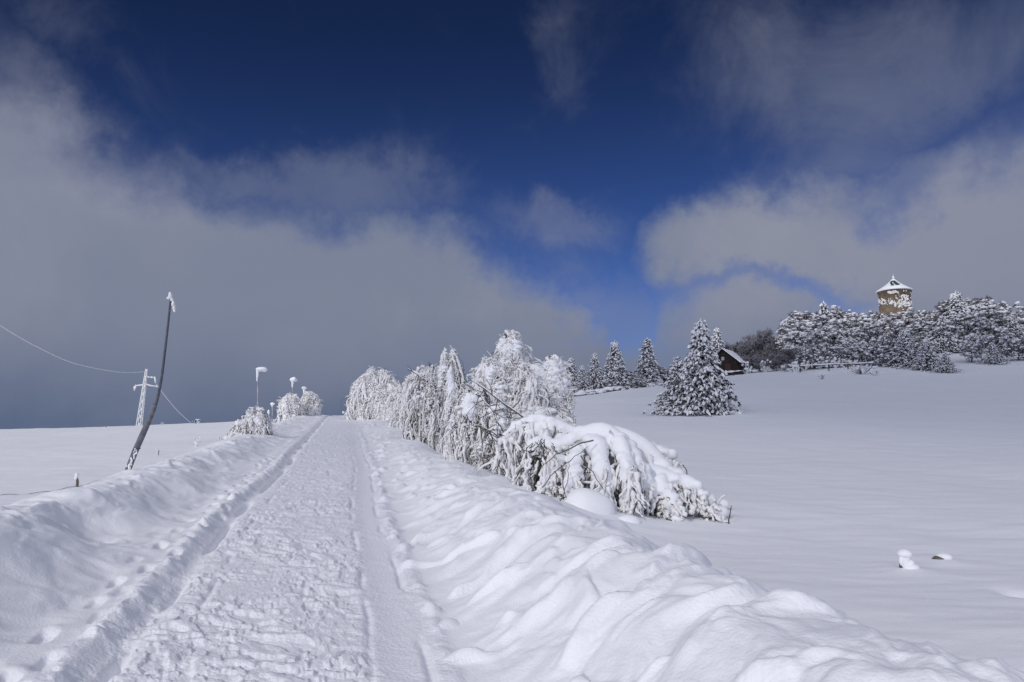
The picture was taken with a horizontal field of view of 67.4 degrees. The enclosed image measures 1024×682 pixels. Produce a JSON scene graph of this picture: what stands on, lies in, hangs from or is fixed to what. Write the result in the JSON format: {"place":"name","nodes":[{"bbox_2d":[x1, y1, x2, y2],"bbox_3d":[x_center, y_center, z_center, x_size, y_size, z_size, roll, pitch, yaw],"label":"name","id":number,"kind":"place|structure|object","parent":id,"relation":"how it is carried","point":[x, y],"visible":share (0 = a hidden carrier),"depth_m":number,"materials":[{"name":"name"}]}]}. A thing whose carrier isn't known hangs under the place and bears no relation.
{"place":"outdoors","nodes":[
{"label":"outdoors","id":0,"kind":"place"},
{"bbox_2d":[23,415,465,681],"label":"path","id":1,"kind":"structure","parent":0,"point":[296,561],"depth_m":6.58,"materials":[{"name":"white snow"}]},
{"bbox_2d":[0,348,1023,671],"bbox_3d":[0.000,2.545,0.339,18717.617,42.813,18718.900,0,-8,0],"label":"ground","id":2,"kind":"structure","parent":0,"point":[838,486],"depth_m":19.14,"materials":[{"name":"white snow"}]},
{"bbox_2d":[2,480,97,494],"bbox_3d":[-10.841,3.593,19.399,0.681,0.339,4.541,-1,-8,7],"label":"buried rope","id":3,"kind":"object","parent":2,"relation":"on","point":[43,491],"visible":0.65,"depth_m":17.81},
{"bbox_2d":[74,473,78,486],"bbox_3d":[-10.614,3.480,18.695,0.120,0.535,0.107,-4,-9,28],"label":"short stake","id":4,"kind":"object","parent":2,"relation":"on","point":[76,478],"visible":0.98,"depth_m":18.68,"materials":[{"name":"grey wood"}]},
{"bbox_2d":[134,369,157,425],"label":"lattice pylon","id":5,"kind":"object","parent":2,"relation":"on","point":[142,402],"visible":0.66,"depth_m":249.81,"materials":[{"name":"white metal"}]},
{"bbox_2d":[0,325,145,372],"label":"power line","id":6,"kind":"object","parent":5,"relation":"attached to","point":[64,359],"visible":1,"depth_m":193.72,"materials":[{"name":"black metal"}]},
{"bbox_2d":[155,383,190,422],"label":"power line","id":7,"kind":"object","parent":5,"relation":"attached to","point":[171,403],"visible":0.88,"depth_m":319.93,"materials":[{"name":"grey metal"}]},
{"bbox_2d":[125,292,175,469],"bbox_3d":[-10.389,1.265,22.025,1.223,5.440,0.236,0,-8,0],"label":"leaning pole","id":8,"kind":"object","parent":2,"relation":"on","point":[139,442],"visible":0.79,"depth_m":21.88,"materials":[{"name":"grey metal"}]},
{"bbox_2d":[0,415,325,681],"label":"snow bank","id":9,"kind":"structure","parent":2,"relation":"on","point":[75,562],"depth_m":8.38,"materials":[{"name":"white snow"}]},
{"bbox_2d":[193,437,200,445],"bbox_3d":[-12.222,3.928,29.800,0.300,0.436,0.506,4,-9,-27],"label":"frosted tuft","id":10,"kind":"object","parent":2,"relation":"on","point":[197,441],"visible":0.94,"depth_m":29.72,"materials":[{"name":"white"}]},
{"bbox_2d":[223,405,274,439],"bbox_3d":[-10.274,3.453,29.942,2.176,1.903,1.417,-2,-8,17],"label":"frosted shrub","id":11,"kind":"object","parent":2,"relation":"on","point":[256,421],"visible":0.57,"depth_m":29.54,"materials":[{"name":"white plant"}]},
{"bbox_2d":[256,367,266,405],"bbox_3d":[-15.718,3.794,47.964,0.757,4.384,0.649,0,-8,0],"label":"capped post","id":12,"kind":"object","parent":2,"relation":"on","point":[261,369],"visible":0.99,"depth_m":48.04,"materials":[{"name":"white"}]},
{"bbox_2d":[270,402,274,421],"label":"capped post","id":13,"kind":"object","parent":2,"relation":"on","point":[272,404],"visible":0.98,"depth_m":69.76,"materials":[{"name":"white"}]},
{"bbox_2d":[275,392,304,422],"bbox_3d":[-17.775,5.542,61.867,2.517,2.920,2.188,0,-8,0],"label":"frosted shrub","id":14,"kind":"object","parent":2,"relation":"on","point":[289,405],"visible":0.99,"depth_m":61.27,"materials":[{"name":"white plant"}]},
{"bbox_2d":[290,377,297,392],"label":"capped post","id":15,"kind":"object","parent":2,"relation":"on","point":[293,379],"visible":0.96,"depth_m":66.01,"materials":[{"name":"white"}]},
{"bbox_2d":[300,391,323,415],"bbox_3d":[-16.784,5.304,63.880,2.183,2.358,1.970,0,-8,0],"label":"frosted shrub","id":16,"kind":"object","parent":2,"relation":"on","point":[311,401],"visible":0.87,"depth_m":63.45,"materials":[{"name":"white plant"}]},
{"bbox_2d":[340,365,402,420],"bbox_3d":[-8.985,3.975,53.598,6.039,4.692,3.912,-3,-9,24],"label":"bowed tree","id":17,"kind":"object","parent":2,"relation":"on","point":[371,392],"visible":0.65,"depth_m":52.71,"materials":[{"name":"white plant"}]},
{"bbox_2d":[386,361,428,428],"bbox_3d":[-5.134,3.493,38.379,2.015,4.637,4.930,4,-9,-25],"label":"bowed tree","id":18,"kind":"object","parent":2,"relation":"on","point":[398,414],"visible":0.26,"depth_m":37.81,"materials":[{"name":"white plant"}]},
{"bbox_2d":[402,345,466,453],"bbox_3d":[-2.589,2.411,27.442,2.780,4.741,3.331,0,-8,0],"label":"twiggy tree","id":19,"kind":"object","parent":2,"relation":"on","point":[429,399],"visible":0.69,"depth_m":27.51,"materials":[{"name":"white plant"}]},
{"bbox_2d":[441,375,524,477],"bbox_3d":[-0.335,2.039,17.273,1.991,2.412,3.920,3,-8,-20],"label":"twiggy tree","id":20,"kind":"object","parent":2,"relation":"on","point":[480,423],"visible":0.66,"depth_m":17.45,"materials":[{"name":"white plant"}]},
{"bbox_2d":[466,329,578,426],"bbox_3d":[0.129,1.554,20.425,3.312,4.014,2.498,-3,-8,18],"label":"bowed tree","id":21,"kind":"object","parent":2,"relation":"on","point":[510,372],"visible":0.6,"depth_m":20.22,"materials":[{"name":"white plant"}]},
{"bbox_2d":[565,358,576,392],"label":"conifer","id":22,"kind":"object","parent":2,"relation":"on","point":[573,378],"visible":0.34,"depth_m":82.07,"materials":[{"name":"grey plant"}]},
{"bbox_2d":[572,366,593,392],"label":"conifer","id":23,"kind":"object","parent":2,"relation":"on","point":[581,383],"visible":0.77,"depth_m":78.89,"materials":[{"name":"grey plant"}]},
{"bbox_2d":[563,488,615,514],"bbox_3d":[1.173,2.671,11.746,0.823,0.841,0.643,0,-8,0],"label":"snow mound","id":24,"kind":"object","parent":2,"relation":"on","point":[591,500],"visible":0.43,"depth_m":11.56,"materials":[{"name":"white snow"}]},
{"bbox_2d":[586,353,605,389],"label":"conifer","id":25,"kind":"object","parent":2,"relation":"on","point":[594,375],"visible":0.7,"depth_m":79.92,"materials":[{"name":"grey plant"}]},
{"bbox_2d":[477,414,732,523],"bbox_3d":[1.480,2.125,12.687,4.185,1.910,2.126,0,-8,0],"label":"collapsed tree","id":26,"kind":"object","parent":2,"relation":"on","point":[627,471],"visible":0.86,"depth_m":12.43,"materials":[{"name":"white plant"}]},
{"bbox_2d":[596,378,618,387],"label":"rimed shrub","id":27,"kind":"object","parent":2,"relation":"on","point":[604,382],"visible":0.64,"depth_m":79.12,"materials":[{"name":"grey plant"}]},
{"bbox_2d":[596,341,634,389],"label":"conifer","id":28,"kind":"object","parent":2,"relation":"on","point":[617,370],"visible":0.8,"depth_m":79.80,"materials":[{"name":"grey plant"}]},
{"bbox_2d":[572,382,663,396],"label":"field wall","id":29,"kind":"structure","parent":2,"relation":"on","point":[596,391],"depth_m":76.98,"materials":[{"name":"white stone"}]},
{"bbox_2d":[618,515,641,523],"bbox_3d":[1.746,2.747,11.536,0.406,0.266,0.305,0,-8,0],"label":"snow mound","id":30,"kind":"object","parent":2,"relation":"on","point":[632,519],"visible":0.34,"depth_m":11.45,"materials":[{"name":"white snow"}]},
{"bbox_2d":[627,371,638,384],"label":"rimed shrub","id":31,"kind":"object","parent":2,"relation":"on","point":[634,373],"visible":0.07,"depth_m":81.40,"materials":[{"name":"grey plant"}]},
{"bbox_2d":[627,375,648,387],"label":"rimed shrub","id":32,"kind":"object","parent":2,"relation":"on","point":[635,380],"visible":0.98,"depth_m":80.06,"materials":[{"name":"grey plant"}]},
{"bbox_2d":[634,338,664,385],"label":"conifer","id":33,"kind":"object","parent":2,"relation":"on","point":[648,366],"visible":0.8,"depth_m":84.07,"materials":[{"name":"grey plant"}]},
{"bbox_2d":[656,366,670,382],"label":"rimed shrub","id":34,"kind":"object","parent":2,"relation":"on","point":[665,372],"visible":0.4,"depth_m":85.61,"materials":[{"name":"grey plant"}]},
{"bbox_2d":[641,356,705,415],"bbox_3d":[9.778,2.677,45.834,4.493,3.791,3.979,7,-11,-24],"label":"conifer","id":35,"kind":"object","parent":2,"relation":"on","point":[675,371],"visible":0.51,"depth_m":45.80,"materials":[{"name":"grey plant"}]},
{"bbox_2d":[358,419,1023,681],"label":"snow bank","id":36,"kind":"structure","parent":2,"relation":"on","point":[522,585],"depth_m":4.84,"materials":[{"name":"white snow"}]},
{"bbox_2d":[662,319,742,416],"bbox_3d":[11.218,1.609,45.302,5.225,6.047,5.386,1,-8,-4],"label":"conifer","id":37,"kind":"object","parent":2,"relation":"on","point":[703,385],"visible":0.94,"depth_m":44.44,"materials":[{"name":"grey plant"}]},
{"bbox_2d":[710,327,725,352],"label":"conifer","id":38,"kind":"object","parent":2,"relation":"on","point":[717,339],"visible":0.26,"depth_m":118.69,"materials":[{"name":"grey plant"}]},
{"bbox_2d":[720,499,728,507],"bbox_3d":[3.648,2.811,13.240,0.198,0.160,0.160,0,-8,0],"label":"snow mound","id":39,"kind":"object","parent":2,"relation":"on","point":[724,502],"visible":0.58,"depth_m":13.18,"materials":[{"name":"white snow"}]},
{"bbox_2d":[716,348,745,375],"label":"wooden cabin","id":40,"kind":"object","parent":2,"relation":"on","point":[730,360],"visible":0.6,"depth_m":102.86,"materials":[{"name":"brown wood"}]},
{"bbox_2d":[725,363,730,370],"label":"door","id":41,"kind":"structure","parent":40,"relation":"in","point":[728,365],"depth_m":102.71,"materials":[{"name":"brown wood"}]},
{"bbox_2d":[724,370,742,375],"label":"wooden fence","id":42,"kind":"object","parent":2,"relation":"on","point":[734,371],"visible":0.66,"depth_m":98.69,"materials":[{"name":"white wood"}]},
{"bbox_2d":[722,339,754,357],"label":"bare tree","id":43,"kind":"object","parent":2,"relation":"on","point":[740,348],"visible":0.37,"depth_m":120.43,"materials":[{"name":"grey plant"}]},
{"bbox_2d":[741,361,753,373],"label":"brushwood","id":44,"kind":"object","parent":2,"relation":"on","point":[746,370],"visible":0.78,"depth_m":103.08,"materials":[{"name":"white plant"}]},
{"bbox_2d":[740,354,763,372],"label":"bare tree","id":45,"kind":"object","parent":2,"relation":"on","point":[753,361],"visible":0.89,"depth_m":103.58,"materials":[{"name":"grey plant"}]},
{"bbox_2d":[740,328,779,366],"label":"bare tree","id":46,"kind":"object","parent":2,"relation":"on","point":[763,343],"visible":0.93,"depth_m":119.30,"materials":[{"name":"grey plant"}]},
{"bbox_2d":[755,359,772,371],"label":"brushwood","id":47,"kind":"object","parent":2,"relation":"on","point":[765,368],"visible":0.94,"depth_m":103.27,"materials":[{"name":"white plant"}]},
{"bbox_2d":[765,353,788,370],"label":"bare tree","id":48,"kind":"object","parent":2,"relation":"on","point":[781,359],"visible":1,"depth_m":103.15,"materials":[{"name":"grey plant"}]},
{"bbox_2d":[773,335,784,354],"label":"bare tree","id":49,"kind":"object","parent":2,"relation":"on","point":[778,339],"visible":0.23,"depth_m":119.17,"materials":[{"name":"grey plant"}]},
{"bbox_2d":[773,348,800,363],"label":"bare tree","id":50,"kind":"object","parent":2,"relation":"on","point":[789,353],"visible":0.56,"depth_m":105.76,"materials":[{"name":"grey plant"}]},
{"bbox_2d":[783,359,802,371],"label":"bare tree","id":51,"kind":"object","parent":2,"relation":"on","point":[790,361],"visible":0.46,"depth_m":100.25,"materials":[{"name":"grey plant"}]},
{"bbox_2d":[787,361,799,372],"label":"brushwood","id":52,"kind":"object","parent":2,"relation":"on","point":[796,368],"visible":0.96,"depth_m":96.08,"materials":[{"name":"white plant"}]},
{"bbox_2d":[796,358,815,369],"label":"brushwood","id":53,"kind":"object","parent":2,"relation":"on","point":[805,367],"visible":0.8,"depth_m":100.21,"materials":[{"name":"white plant"}]},
{"bbox_2d":[775,311,842,334],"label":"laden tree","id":54,"kind":"object","parent":2,"relation":"on","point":[804,317],"visible":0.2,"depth_m":127.14,"materials":[{"name":"grey plant"}]},
{"bbox_2d":[780,320,841,353],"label":"laden tree","id":55,"kind":"object","parent":2,"relation":"on","point":[795,336],"visible":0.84,"depth_m":110.59,"materials":[{"name":"grey plant"}]},
{"bbox_2d":[795,340,830,368],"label":"laden tree","id":56,"kind":"object","parent":2,"relation":"on","point":[808,351],"visible":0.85,"depth_m":100.61,"materials":[{"name":"grey plant"}]},
{"bbox_2d":[812,356,827,368],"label":"brushwood","id":57,"kind":"object","parent":2,"relation":"on","point":[826,361],"visible":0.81,"depth_m":99.78,"materials":[{"name":"white plant"}]},
{"bbox_2d":[819,300,831,317],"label":"laden conifer","id":58,"kind":"object","parent":2,"relation":"on","point":[824,307],"visible":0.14,"depth_m":131.53,"materials":[{"name":"grey plant"}]},
{"bbox_2d":[815,315,844,343],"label":"laden tree","id":59,"kind":"object","parent":2,"relation":"on","point":[820,318],"visible":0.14,"depth_m":112.08,"materials":[{"name":"grey plant"}]},
{"bbox_2d":[820,343,849,367],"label":"laden tree","id":60,"kind":"object","parent":2,"relation":"on","point":[836,350],"visible":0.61,"depth_m":100.88,"materials":[{"name":"grey plant"}]},
{"bbox_2d":[826,356,844,367],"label":"brushwood","id":61,"kind":"object","parent":2,"relation":"on","point":[833,361],"visible":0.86,"depth_m":100.17,"materials":[{"name":"white plant"}]},
{"bbox_2d":[799,362,873,371],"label":"wooden fence","id":62,"kind":"object","parent":2,"relation":"on","point":[828,364],"visible":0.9,"depth_m":97.46,"materials":[{"name":"white wood"}]},
{"bbox_2d":[831,322,855,348],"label":"laden tree","id":63,"kind":"object","parent":2,"relation":"on","point":[845,333],"visible":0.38,"depth_m":111.96,"materials":[{"name":"grey plant"}]},
{"bbox_2d":[826,305,885,330],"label":"laden tree","id":64,"kind":"object","parent":2,"relation":"on","point":[852,320],"visible":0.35,"depth_m":128.19,"materials":[{"name":"grey plant"}]},
{"bbox_2d":[842,338,873,364],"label":"laden tree","id":65,"kind":"object","parent":2,"relation":"on","point":[852,347],"visible":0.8,"depth_m":101.54,"materials":[{"name":"grey plant"}]},
{"bbox_2d":[843,364,880,373],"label":"brushwood","id":66,"kind":"object","parent":2,"relation":"on","point":[863,370],"visible":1,"depth_m":90.06,"materials":[{"name":"white plant"}]},
{"bbox_2d":[851,321,884,343],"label":"laden tree","id":67,"kind":"object","parent":2,"relation":"on","point":[866,332],"visible":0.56,"depth_m":113.44,"materials":[{"name":"grey plant"}]},
{"bbox_2d":[859,310,885,328],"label":"laden tree","id":68,"kind":"object","parent":2,"relation":"on","point":[878,316],"visible":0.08,"depth_m":130.19,"materials":[{"name":"grey plant"}]},
{"bbox_2d":[869,370,882,375],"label":"brushwood","id":69,"kind":"object","parent":2,"relation":"on","point":[876,373],"visible":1,"depth_m":88.20,"materials":[{"name":"white plant"}]},
{"bbox_2d":[858,336,900,365],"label":"laden tree","id":70,"kind":"object","parent":2,"relation":"on","point":[881,351],"visible":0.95,"depth_m":98.67,"materials":[{"name":"grey plant"}]},
{"bbox_2d":[869,323,905,344],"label":"laden tree","id":71,"kind":"object","parent":2,"relation":"on","point":[895,328],"visible":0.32,"depth_m":112.43,"materials":[{"name":"grey plant"}]},
{"bbox_2d":[875,276,912,322],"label":"round tower","id":72,"kind":"structure","parent":2,"relation":"on","point":[894,295],"depth_m":140.17,"materials":[{"name":"beige stone"}]},
{"bbox_2d":[876,329,919,368],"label":"laden conifer","id":73,"kind":"object","parent":2,"relation":"on","point":[904,342],"visible":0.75,"depth_m":97.08,"materials":[{"name":"grey plant"}]},
{"bbox_2d":[880,312,920,336],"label":"laden tree","id":74,"kind":"object","parent":2,"relation":"on","point":[895,319],"visible":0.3,"depth_m":127.67,"materials":[{"name":"grey plant"}]},
{"bbox_2d":[897,549,919,568],"bbox_3d":[4.488,2.523,8.624,0.279,0.361,0.267,0,-8,0],"label":"snowy stump","id":75,"kind":"object","parent":2,"relation":"on","point":[905,560],"visible":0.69,"depth_m":8.60,"materials":[{"name":"white snow"}]},
{"bbox_2d":[897,307,935,326],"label":"laden tree","id":76,"kind":"object","parent":2,"relation":"on","point":[909,312],"visible":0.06,"depth_m":131.44,"materials":[{"name":"grey plant"}]},
{"bbox_2d":[904,317,936,350],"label":"laden tree","id":77,"kind":"object","parent":2,"relation":"on","point":[919,332],"visible":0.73,"depth_m":112.99,"materials":[{"name":"grey plant"}]},
{"bbox_2d":[910,338,943,371],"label":"laden conifer","id":78,"kind":"object","parent":2,"relation":"on","point":[926,358],"visible":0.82,"depth_m":93.03,"materials":[{"name":"grey plant"}]},
{"bbox_2d":[917,299,951,336],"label":"laden tree","id":79,"kind":"object","parent":2,"relation":"on","point":[942,304],"visible":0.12,"depth_m":128.91,"materials":[{"name":"grey plant"}]},
{"bbox_2d":[932,553,952,559],"bbox_3d":[5.221,2.644,9.329,0.232,0.136,0.185,0,-8,0],"label":"snow capped stone","id":80,"kind":"object","parent":2,"relation":"on","point":[940,556],"visible":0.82,"depth_m":9.28,"materials":[{"name":"white stone"}]},
{"bbox_2d":[928,316,961,354],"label":"laden conifer","id":81,"kind":"object","parent":2,"relation":"on","point":[938,345],"visible":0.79,"depth_m":110.09,"materials":[{"name":"grey plant"}]},
{"bbox_2d":[930,352,963,373],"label":"laden conifer","id":82,"kind":"object","parent":2,"relation":"on","point":[946,365],"visible":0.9,"depth_m":90.08,"materials":[{"name":"grey plant"}]},
{"bbox_2d":[942,291,986,347],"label":"laden conifer","id":83,"kind":"object","parent":2,"relation":"on","point":[957,303],"visible":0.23,"depth_m":123.29,"materials":[{"name":"grey plant"}]},
{"bbox_2d":[932,310,998,346],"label":"laden tree","id":84,"kind":"object","parent":2,"relation":"on","point":[960,326],"visible":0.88,"depth_m":109.33,"materials":[{"name":"grey plant"}]},
{"bbox_2d":[933,295,1005,327],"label":"laden tree","id":85,"kind":"object","parent":2,"relation":"on","point":[982,303],"visible":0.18,"depth_m":124.44,"materials":[{"name":"grey plant"}]},
{"bbox_2d":[956,334,991,361],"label":"laden tree","id":86,"kind":"object","parent":2,"relation":"on","point":[972,348],"visible":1,"depth_m":97.56,"materials":[{"name":"grey plant"}]},
{"bbox_2d":[974,311,1019,350],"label":"laden tree","id":87,"kind":"object","parent":2,"relation":"on","point":[997,332],"visible":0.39,"depth_m":109.56,"materials":[{"name":"grey plant"}]},
{"bbox_2d":[976,343,1018,364],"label":"laden conifer","id":88,"kind":"object","parent":2,"relation":"on","point":[993,356],"visible":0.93,"depth_m":95.27,"materials":[{"name":"grey plant"}]},
{"bbox_2d":[994,301,1023,341],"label":"laden tree","id":89,"kind":"object","parent":2,"relation":"on","point":[1007,308],"visible":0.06,"depth_m":125.81,"materials":[{"name":"grey plant"}]},
{"bbox_2d":[995,315,1023,350],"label":"laden conifer","id":90,"kind":"object","parent":2,"relation":"on","point":[1012,324],"visible":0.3,"depth_m":108.98,"materials":[{"name":"grey plant"}]},
{"bbox_2d":[997,332,1023,359],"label":"laden tree","id":91,"kind":"object","parent":2,"relation":"on","point":[1011,345],"visible":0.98,"depth_m":97.11,"materials":[{"name":"grey plant"}]},
{"bbox_2d":[1013,306,1023,331],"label":"laden tree","id":92,"kind":"object","parent":2,"relation":"on","point":[1021,316],"visible":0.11,"depth_m":126.00,"materials":[{"name":"grey plant"}]},
{"bbox_2d":[0,0,1023,428],"label":"sky","id":93,"kind":"structure","parent":0,"point":[321,192],"materials":[{"name":"blue"}]}
]}

